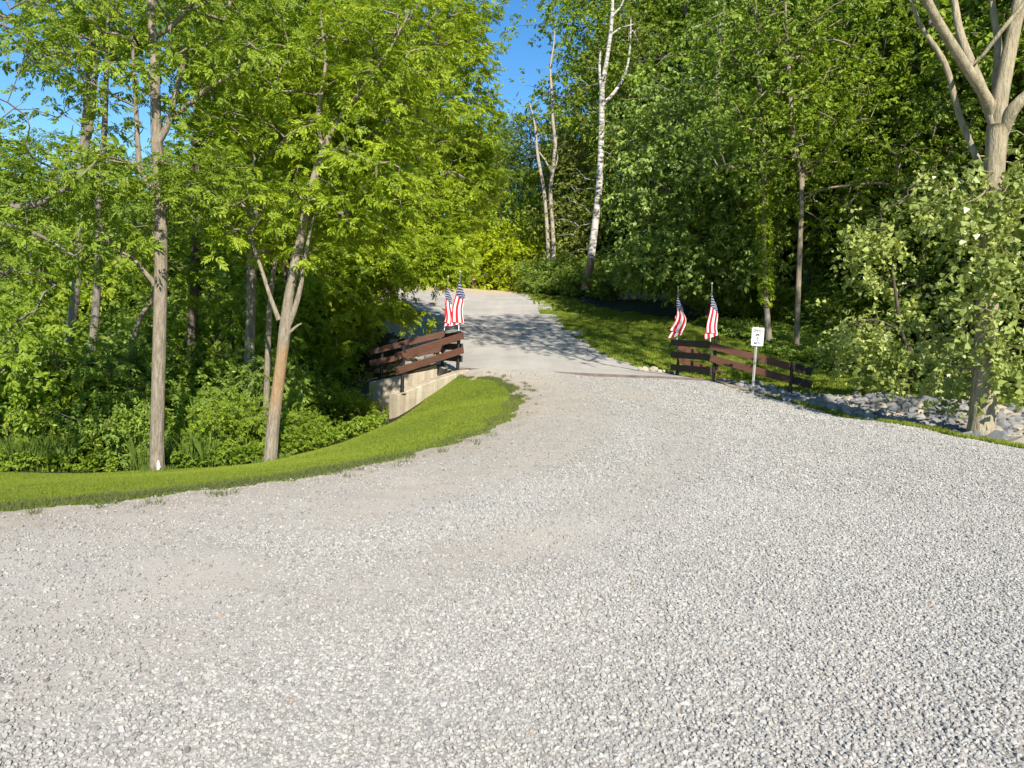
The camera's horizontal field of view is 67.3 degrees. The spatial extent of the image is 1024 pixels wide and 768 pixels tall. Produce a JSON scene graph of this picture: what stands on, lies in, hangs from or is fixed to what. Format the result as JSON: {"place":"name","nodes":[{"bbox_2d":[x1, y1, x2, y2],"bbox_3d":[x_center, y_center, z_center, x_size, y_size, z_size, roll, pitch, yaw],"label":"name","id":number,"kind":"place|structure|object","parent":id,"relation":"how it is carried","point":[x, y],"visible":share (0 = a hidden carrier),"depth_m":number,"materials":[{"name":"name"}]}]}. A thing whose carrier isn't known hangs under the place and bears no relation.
{"place":"outdoors","nodes":[
{"label":"outdoors","id":0,"kind":"place"},
{"bbox_2d":[0,0,729,225],"label":"sky","id":1,"kind":"structure","parent":0,"point":[519,55],"materials":[{"name":"blue"}]},
{"bbox_2d":[307,367,438,447],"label":"creek bed","id":2,"kind":"object","parent":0,"point":[365,388],"visible":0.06,"depth_m":22.83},
{"bbox_2d":[0,173,92,297],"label":"woodland tree","id":3,"kind":"object","parent":2,"relation":"on","point":[13,190],"visible":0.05,"depth_m":23.35,"materials":[{"name":"green plant"}]},
{"bbox_2d":[0,0,149,356],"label":"woodland tree","id":4,"kind":"object","parent":2,"relation":"on","point":[75,299],"visible":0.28,"depth_m":17.50,"materials":[{"name":"green plant"}]},
{"bbox_2d":[5,223,152,326],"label":"leafy shrub","id":5,"kind":"object","parent":2,"relation":"on","point":[88,298],"visible":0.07,"depth_m":21.50,"materials":[{"name":"green plant"}]},
{"bbox_2d":[0,225,169,334],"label":"leafy shrub","id":6,"kind":"object","parent":2,"relation":"on","point":[54,300],"visible":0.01,"depth_m":21.26,"materials":[{"name":"green plant"}]},
{"bbox_2d":[0,0,188,355],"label":"woodland tree","id":7,"kind":"object","parent":2,"relation":"on","point":[102,144],"visible":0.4,"depth_m":16.43,"materials":[{"name":"green plant"}]},
{"bbox_2d":[133,0,280,366],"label":"woodland tree","id":8,"kind":"object","parent":2,"relation":"on","point":[192,325],"visible":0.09,"depth_m":17.04,"materials":[{"name":"green plant"}]},
{"bbox_2d":[308,341,379,389],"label":"creek bush","id":9,"kind":"object","parent":2,"relation":"on","point":[344,377],"visible":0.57,"depth_m":22.83,"materials":[{"name":"green plant"}]},
{"bbox_2d":[309,380,388,425],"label":"creek bush","id":10,"kind":"object","parent":2,"relation":"on","point":[342,401],"visible":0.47,"depth_m":20.69,"materials":[{"name":"green plant"}]},
{"bbox_2d":[369,369,437,416],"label":"concrete wing wall","id":11,"kind":"structure","parent":2,"relation":"on","point":[385,389],"depth_m":22.13,"materials":[{"name":"beige concrete"}]},
{"bbox_2d":[0,375,1010,511],"bbox_3d":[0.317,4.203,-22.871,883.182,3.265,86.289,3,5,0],"label":"lawn","id":12,"kind":"structure","parent":0,"point":[424,401],"depth_m":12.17,"materials":[{"name":"green plant"}]},
{"bbox_2d":[0,0,160,397],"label":"tree","id":13,"kind":"object","parent":12,"relation":"on","point":[28,186],"visible":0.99,"depth_m":11.45,"materials":[{"name":"green plant"}]},
{"bbox_2d":[0,0,328,470],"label":"straight tree","id":14,"kind":"object","parent":12,"relation":"on","point":[200,193],"visible":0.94,"depth_m":12.61,"materials":[{"name":"green plant"}]},
{"bbox_2d":[0,409,388,472],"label":"ground cover","id":15,"kind":"object","parent":12,"relation":"on","point":[330,434],"visible":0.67,"depth_m":14.01,"materials":[{"name":"green plant"}]},
{"bbox_2d":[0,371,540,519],"bbox_3d":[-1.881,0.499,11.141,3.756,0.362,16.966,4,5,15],"label":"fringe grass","id":16,"kind":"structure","parent":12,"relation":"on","point":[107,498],"depth_m":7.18,"materials":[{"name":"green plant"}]},
{"bbox_2d":[185,0,494,461],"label":"leaning tree","id":17,"kind":"object","parent":12,"relation":"on","point":[361,213],"visible":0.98,"depth_m":13.34,"materials":[{"name":"green plant"}]},
{"bbox_2d":[389,369,467,418],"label":"concrete wing wall","id":18,"kind":"structure","parent":12,"relation":"on","point":[412,397],"depth_m":18.64,"materials":[{"name":"beige concrete"}]},
{"bbox_2d":[899,0,1023,436],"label":"cottonwood tree","id":19,"kind":"object","parent":12,"relation":"on","point":[992,216],"visible":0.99,"depth_m":12.76,"materials":[{"name":"green plant"}]},
{"bbox_2d":[0,368,1023,767],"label":"gravel lot","id":20,"kind":"structure","parent":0,"point":[392,500],"depth_m":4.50,"materials":[{"name":"grey gravel"}]},
{"bbox_2d":[3,290,1023,473],"bbox_3d":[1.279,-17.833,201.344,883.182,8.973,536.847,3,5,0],"label":"woodland floor","id":21,"kind":"structure","parent":0,"point":[652,308],"depth_m":28.03,"materials":[{"name":"soil"}]},
{"bbox_2d":[0,285,103,337],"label":"leafy shrub","id":22,"kind":"object","parent":21,"relation":"on","point":[64,312],"visible":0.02,"depth_m":20.10,"materials":[{"name":"green plant"}]},
{"bbox_2d":[0,306,123,448],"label":"leafy shrub","id":23,"kind":"object","parent":21,"relation":"on","point":[50,382],"visible":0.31,"depth_m":14.95,"materials":[{"name":"green plant"}]},
{"bbox_2d":[0,345,125,467],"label":"leafy shrub","id":24,"kind":"object","parent":21,"relation":"on","point":[60,404],"visible":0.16,"depth_m":14.99,"materials":[{"name":"green plant"}]},
{"bbox_2d":[0,120,127,241],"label":"woodland tree","id":25,"kind":"object","parent":21,"relation":"on","point":[22,157],"visible":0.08,"depth_m":29.26,"materials":[{"name":"green plant"}]},
{"bbox_2d":[0,109,150,230],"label":"tree","id":26,"kind":"object","parent":21,"relation":"on","point":[99,125],"visible":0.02,"depth_m":34.12,"materials":[{"name":"green plant"}]},
{"bbox_2d":[50,424,131,471],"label":"leafy shrub","id":27,"kind":"object","parent":21,"relation":"on","point":[85,446],"visible":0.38,"depth_m":14.47,"materials":[{"name":"green plant"}]},
{"bbox_2d":[0,189,204,304],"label":"leafy shrub","id":28,"kind":"object","parent":21,"relation":"on","point":[40,243],"visible":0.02,"depth_m":23.03,"materials":[{"name":"green plant"}]},
{"bbox_2d":[59,397,150,470],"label":"leafy shrub","id":29,"kind":"object","parent":21,"relation":"on","point":[110,424],"visible":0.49,"depth_m":14.57,"materials":[{"name":"green plant"}]},
{"bbox_2d":[0,341,242,467],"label":"leafy shrub","id":30,"kind":"object","parent":21,"relation":"on","point":[78,418],"visible":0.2,"depth_m":14.94,"materials":[{"name":"green plant"}]},
{"bbox_2d":[39,344,217,429],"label":"leafy shrub","id":31,"kind":"object","parent":21,"relation":"on","point":[145,371],"visible":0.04,"depth_m":16.32,"materials":[{"name":"green plant"}]},
{"bbox_2d":[7,292,265,380],"bbox_3d":[-9.833,-0.157,19.213,5.839,4.635,6.430,5,5,25],"label":"leafy shrub","id":32,"kind":"object","parent":21,"relation":"on","point":[115,327],"visible":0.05,"depth_m":18.59,"materials":[{"name":"green plant"}]},
{"bbox_2d":[11,315,264,446],"bbox_3d":[-7.319,0.377,15.822,5.084,3.505,3.433,4,5,17],"label":"leafy shrub","id":33,"kind":"object","parent":21,"relation":"on","point":[117,371],"visible":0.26,"depth_m":15.29,"materials":[{"name":"green plant"}]},
{"bbox_2d":[0,427,290,471],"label":"tall grass","id":34,"kind":"structure","parent":21,"relation":"on","point":[200,448],"depth_m":13.97,"materials":[{"name":"green plant"}]},
{"bbox_2d":[17,174,285,353],"bbox_3d":[-9.972,-2.458,24.594,7.768,7.258,8.554,3,5,8],"label":"leafy shrub","id":35,"kind":"object","parent":21,"relation":"on","point":[112,232],"visible":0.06,"depth_m":22.66,"materials":[{"name":"green plant"}]},
{"bbox_2d":[69,263,241,336],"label":"leafy shrub","id":36,"kind":"object","parent":21,"relation":"on","point":[127,289],"visible":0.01,"depth_m":21.32,"materials":[{"name":"green plant"}]},
{"bbox_2d":[79,207,241,362],"bbox_3d":[-7.399,-0.863,16.716,2.696,5.745,3.339,7,6,39],"label":"woodland tree","id":37,"kind":"object","parent":21,"relation":"on","point":[189,275],"visible":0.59,"depth_m":16.47,"materials":[{"name":"green plant"}]},
{"bbox_2d":[60,299,261,389],"bbox_3d":[-7.979,0.054,18.822,6.072,4.249,5.654,1,5,-16],"label":"leafy shrub","id":38,"kind":"object","parent":21,"relation":"on","point":[141,344],"visible":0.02,"depth_m":18.87,"materials":[{"name":"green plant"}]},
{"bbox_2d":[8,252,314,452],"bbox_3d":[-7.631,-0.287,17.541,4.644,5.636,6.879,7,7,43],"label":"leafy shrub","id":39,"kind":"object","parent":21,"relation":"on","point":[225,328],"visible":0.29,"depth_m":17.94,"materials":[{"name":"green plant"}]},
{"bbox_2d":[87,175,239,284],"bbox_3d":[-11.717,-3.405,25.503,5.621,6.946,4.981,0,5,-24],"label":"woodland tree","id":40,"kind":"object","parent":21,"relation":"on","point":[134,207],"visible":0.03,"depth_m":24.90,"materials":[{"name":"green plant"}]},
{"bbox_2d":[78,246,304,353],"bbox_3d":[-9.661,-1.131,21.454,5.797,5.687,6.225,4,5,19],"label":"leafy shrub","id":41,"kind":"object","parent":21,"relation":"on","point":[221,274],"visible":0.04,"depth_m":21.13,"materials":[{"name":"green plant"}]},
{"bbox_2d":[113,159,294,350],"bbox_3d":[-9.197,-3.469,24.132,5.419,7.558,6.116,2,5,0],"label":"woodland tree","id":42,"kind":"object","parent":21,"relation":"on","point":[183,229],"visible":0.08,"depth_m":23.41,"materials":[{"name":"green plant"}]},
{"bbox_2d":[105,340,304,441],"bbox_3d":[-6.475,0.597,17.202,4.626,2.975,4.201,-2,6,-41],"label":"leafy shrub","id":43,"kind":"object","parent":21,"relation":"on","point":[220,373],"visible":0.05,"depth_m":16.81,"materials":[{"name":"green plant"}]},
{"bbox_2d":[120,334,314,449],"bbox_3d":[-5.994,0.471,15.985,3.796,3.106,2.563,1,5,-21],"label":"leafy shrub","id":44,"kind":"object","parent":21,"relation":"on","point":[256,379],"visible":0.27,"depth_m":16.08,"materials":[{"name":"green plant"}]},
{"bbox_2d":[165,388,269,459],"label":"leafy shrub","id":45,"kind":"object","parent":21,"relation":"on","point":[247,421],"visible":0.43,"depth_m":14.70,"materials":[{"name":"green plant"}]},
{"bbox_2d":[176,390,266,455],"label":"leafy shrub","id":46,"kind":"object","parent":21,"relation":"on","point":[212,418],"visible":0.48,"depth_m":14.34,"materials":[{"name":"green plant"}]},
{"bbox_2d":[180,369,336,436],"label":"leafy shrub","id":47,"kind":"object","parent":21,"relation":"on","point":[306,391],"visible":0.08,"depth_m":17.33,"materials":[{"name":"green plant"}]},
{"bbox_2d":[158,0,364,398],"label":"woodland tree","id":48,"kind":"object","parent":21,"relation":"on","point":[292,18],"visible":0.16,"depth_m":15.96,"materials":[{"name":"green plant"}]},
{"bbox_2d":[243,402,324,457],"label":"leafy shrub","id":49,"kind":"object","parent":21,"relation":"on","point":[286,436],"visible":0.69,"depth_m":14.66,"materials":[{"name":"green plant"}]},
{"bbox_2d":[136,0,442,344],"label":"woodland tree","id":50,"kind":"object","parent":21,"relation":"on","point":[243,272],"visible":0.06,"depth_m":23.21,"materials":[{"name":"green plant"}]},
{"bbox_2d":[227,28,369,435],"bbox_3d":[-4.196,-2.425,15.423,3.207,8.357,3.740,6,6,38],"label":"woodland tree","id":51,"kind":"object","parent":21,"relation":"on","point":[266,392],"visible":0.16,"depth_m":15.11,"materials":[{"name":"green plant"}]},
{"bbox_2d":[127,0,476,353],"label":"woodland tree","id":52,"kind":"object","parent":21,"relation":"on","point":[316,22],"visible":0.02,"depth_m":24.87,"materials":[{"name":"green plant"}]},
{"bbox_2d":[262,0,522,373],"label":"overhanging tree","id":53,"kind":"object","parent":21,"relation":"on","point":[325,312],"visible":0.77,"depth_m":23.07,"materials":[{"name":"green plant"}]},
{"bbox_2d":[369,330,463,393],"bbox_3d":[-2.468,-0.628,20.467,2.076,1.678,4.572,1,5,-18],"label":"rail fence","id":54,"kind":"object","parent":21,"relation":"on","point":[442,345],"visible":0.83,"depth_m":19.90,"materials":[{"name":"brown wood"}]},
{"bbox_2d":[450,271,464,330],"bbox_3d":[-1.405,-1.952,19.907,0.366,1.970,0.107,3,5,0],"label":"american flag","id":55,"kind":"object","parent":54,"relation":"attached to","point":[457,312],"visible":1,"depth_m":19.88,"materials":[{"name":"multicoloured fabric"}]},
{"bbox_2d":[455,232,524,290],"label":"lime shrub","id":56,"kind":"object","parent":21,"relation":"on","point":[488,263],"visible":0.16,"depth_m":51.47,"materials":[{"name":"green plant"}]},
{"bbox_2d":[440,130,540,221],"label":"woodland tree","id":57,"kind":"object","parent":21,"relation":"on","point":[517,151],"visible":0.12,"depth_m":59.35,"materials":[{"name":"green plant"}]},
{"bbox_2d":[461,213,544,290],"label":"lime shrub","id":58,"kind":"object","parent":21,"relation":"on","point":[497,250],"visible":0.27,"depth_m":50.96,"materials":[{"name":"green plant"}]},
{"bbox_2d":[481,244,545,290],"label":"lime shrub","id":59,"kind":"object","parent":21,"relation":"on","point":[506,266],"visible":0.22,"depth_m":49.72,"materials":[{"name":"green plant"}]},
{"bbox_2d":[472,214,564,290],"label":"lime shrub","id":60,"kind":"object","parent":21,"relation":"on","point":[496,281],"visible":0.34,"depth_m":50.23,"materials":[{"name":"green plant"}]},
{"bbox_2d":[494,106,571,222],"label":"woodland tree","id":61,"kind":"object","parent":21,"relation":"on","point":[518,128],"visible":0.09,"depth_m":63.91,"materials":[{"name":"green plant"}]},
{"bbox_2d":[466,161,614,264],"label":"round shrub","id":62,"kind":"object","parent":21,"relation":"on","point":[525,215],"visible":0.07,"depth_m":53.98,"materials":[{"name":"green plant"}]},
{"bbox_2d":[514,29,580,271],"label":"bare twin tree","id":63,"kind":"object","parent":21,"relation":"on","point":[553,241],"visible":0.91,"depth_m":46.98,"materials":[{"name":"grey plant"}]},
{"bbox_2d":[494,138,607,258],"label":"woodland tree","id":64,"kind":"object","parent":21,"relation":"on","point":[528,179],"visible":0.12,"depth_m":54.74,"materials":[{"name":"green plant"}]},
{"bbox_2d":[512,247,599,294],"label":"dark shrub","id":65,"kind":"object","parent":21,"relation":"on","point":[533,288],"visible":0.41,"depth_m":45.95,"materials":[{"name":"green plant"}]},
{"bbox_2d":[494,117,629,266],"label":"woodland tree","id":66,"kind":"object","parent":21,"relation":"on","point":[568,159],"visible":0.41,"depth_m":50.25,"materials":[{"name":"green plant"}]},
{"bbox_2d":[528,257,604,294],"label":"dark shrub","id":67,"kind":"object","parent":21,"relation":"on","point":[560,279],"visible":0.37,"depth_m":43.71,"materials":[{"name":"green plant"}]},
{"bbox_2d":[483,0,676,263],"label":"woodland tree","id":68,"kind":"object","parent":21,"relation":"on","point":[549,13],"visible":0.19,"depth_m":52.77,"materials":[{"name":"green plant"}]},
{"bbox_2d":[574,262,633,300],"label":"dark shrub","id":69,"kind":"object","parent":21,"relation":"on","point":[582,281],"visible":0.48,"depth_m":40.76,"materials":[{"name":"green plant"}]},
{"bbox_2d":[537,0,675,290],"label":"white birch","id":70,"kind":"object","parent":21,"relation":"on","point":[596,214],"visible":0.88,"depth_m":41.44,"materials":[{"name":"green plant"}]},
{"bbox_2d":[524,0,696,261],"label":"woodland tree","id":71,"kind":"object","parent":21,"relation":"on","point":[607,193],"visible":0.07,"depth_m":49.25,"materials":[{"name":"green plant"}]},
{"bbox_2d":[549,0,701,262],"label":"woodland tree","id":72,"kind":"object","parent":21,"relation":"on","point":[644,18],"visible":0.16,"depth_m":47.98,"materials":[{"name":"green plant"}]},
{"bbox_2d":[542,0,733,254],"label":"woodland tree","id":73,"kind":"object","parent":21,"relation":"on","point":[614,76],"visible":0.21,"depth_m":44.14,"materials":[{"name":"green plant"}]},
{"bbox_2d":[615,0,797,223],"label":"woodland tree","id":74,"kind":"object","parent":21,"relation":"on","point":[682,9],"visible":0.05,"depth_m":45.01,"materials":[{"name":"green plant"}]},
{"bbox_2d":[592,6,824,315],"bbox_3d":[7.997,-9.512,31.180,9.474,14.012,6.743,3,5,0],"label":"drooping tree","id":75,"kind":"object","parent":21,"relation":"on","point":[714,245],"visible":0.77,"depth_m":30.43,"materials":[{"name":"green plant"}]},
{"bbox_2d":[716,291,785,322],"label":"understorey shrub","id":76,"kind":"object","parent":21,"relation":"on","point":[746,310],"visible":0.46,"depth_m":31.64,"materials":[{"name":"green plant"}]},
{"bbox_2d":[633,0,871,272],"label":"woodland tree","id":77,"kind":"object","parent":21,"relation":"on","point":[698,66],"visible":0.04,"depth_m":36.67,"materials":[{"name":"green plant"}]},
{"bbox_2d":[656,0,862,340],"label":"vine clad tree","id":78,"kind":"object","parent":21,"relation":"on","point":[764,196],"visible":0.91,"depth_m":26.06,"materials":[{"name":"green plant"}]},
{"bbox_2d":[655,0,963,288],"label":"woodland tree","id":79,"kind":"object","parent":21,"relation":"on","point":[786,170],"visible":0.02,"depth_m":36.78,"materials":[{"name":"green plant"}]},
{"bbox_2d":[772,276,848,323],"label":"understorey shrub","id":80,"kind":"object","parent":21,"relation":"on","point":[791,297],"visible":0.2,"depth_m":30.32,"materials":[{"name":"green plant"}]},
{"bbox_2d":[605,0,1018,284],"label":"woodland tree","id":81,"kind":"object","parent":21,"relation":"on","point":[702,45],"visible":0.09,"depth_m":32.43,"materials":[{"name":"green plant"}]},
{"bbox_2d":[693,0,963,348],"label":"slender tree","id":82,"kind":"object","parent":21,"relation":"on","point":[799,154],"visible":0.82,"depth_m":25.50,"materials":[{"name":"green plant"}]},
{"bbox_2d":[762,281,904,335],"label":"understorey shrub","id":83,"kind":"object","parent":21,"relation":"on","point":[821,321],"visible":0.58,"depth_m":28.27,"materials":[{"name":"green plant"}]},
{"bbox_2d":[684,0,1022,290],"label":"woodland tree","id":84,"kind":"object","parent":21,"relation":"on","point":[890,54],"visible":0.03,"depth_m":33.02,"materials":[{"name":"green plant"}]},
{"bbox_2d":[715,0,1023,306],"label":"woodland tree","id":85,"kind":"object","parent":21,"relation":"on","point":[983,8],"visible":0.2,"depth_m":28.36,"materials":[{"name":"green plant"}]},
{"bbox_2d":[720,0,1023,334],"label":"woodland tree","id":86,"kind":"object","parent":21,"relation":"on","point":[890,87],"visible":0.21,"depth_m":28.18,"materials":[{"name":"green plant"}]},
{"bbox_2d":[813,285,941,342],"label":"understorey shrub","id":87,"kind":"object","parent":21,"relation":"on","point":[863,304],"visible":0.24,"depth_m":27.69,"materials":[{"name":"green plant"}]},
{"bbox_2d":[794,74,1023,344],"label":"woodland tree","id":88,"kind":"object","parent":21,"relation":"on","point":[921,275],"visible":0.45,"depth_m":26.17,"materials":[{"name":"green plant"}]},
{"bbox_2d":[841,0,1023,327],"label":"woodland tree","id":89,"kind":"object","parent":21,"relation":"on","point":[986,69],"visible":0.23,"depth_m":25.58,"materials":[{"name":"green plant"}]},
{"bbox_2d":[860,0,1023,258],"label":"woodland tree","id":90,"kind":"object","parent":21,"relation":"on","point":[968,27],"visible":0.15,"depth_m":23.91,"materials":[{"name":"green plant"}]},
{"bbox_2d":[365,286,710,381],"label":"road","id":91,"kind":"structure","parent":0,"point":[513,330],"depth_m":28.07,"materials":[{"name":"grey gravel"}]},
{"bbox_2d":[460,368,703,380],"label":"edge beam","id":92,"kind":"structure","parent":91,"relation":"on","point":[630,376],"depth_m":20.04,"materials":[{"name":"concrete"}]},
{"bbox_2d":[518,292,1023,406],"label":"lawn","id":93,"kind":"structure","parent":0,"point":[651,349],"depth_m":27.00,"materials":[{"name":"green plant"}]},
{"bbox_2d":[670,337,812,392],"bbox_3d":[5.875,-0.457,20.961,2.107,1.625,4.848,1,5,-12],"label":"rail fence","id":94,"kind":"object","parent":93,"relation":"on","point":[685,354],"visible":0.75,"depth_m":19.72,"materials":[{"name":"brown wood"}]},
{"bbox_2d":[668,286,685,348],"bbox_3d":[4.723,-1.895,21.935,0.500,1.815,0.110,3,5,0],"label":"american flag","id":95,"kind":"object","parent":94,"relation":"attached to","point":[678,326],"visible":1,"depth_m":21.93,"materials":[{"name":"multicoloured fabric"}]},
{"bbox_2d":[704,282,717,354],"bbox_3d":[5.176,-1.673,19.904,0.345,1.916,0.110,3,5,0],"label":"american flag","id":96,"kind":"object","parent":94,"relation":"attached to","point":[711,329],"visible":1,"depth_m":19.89,"materials":[{"name":"multicoloured fabric"}]},
{"bbox_2d":[686,315,1023,386],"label":"ground cover","id":97,"kind":"object","parent":93,"relation":"on","point":[779,344],"visible":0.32,"depth_m":26.60,"materials":[{"name":"green plant"}]},
{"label":"stone bed","id":98,"kind":"structure","parent":0,"visible":0},
{"bbox_2d":[716,377,1023,438],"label":"riprap mass","id":99,"kind":"object","parent":98,"relation":"on","point":[878,405],"visible":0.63,"depth_m":16.62,"materials":[{"name":"stone"}]},
{"bbox_2d":[813,155,973,400],"bbox_3d":[9.038,-2.128,17.826,3.827,6.191,2.470,3,5,0],"label":"young cottonwood","id":100,"kind":"object","parent":98,"relation":"on","point":[880,355],"visible":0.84,"depth_m":17.61,"materials":[{"name":"green plant"}]},
{"bbox_2d":[763,391,1023,448],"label":"verge grass","id":101,"kind":"structure","parent":98,"relation":"on","point":[941,430],"depth_m":13.88,"materials":[{"name":"green plant"}]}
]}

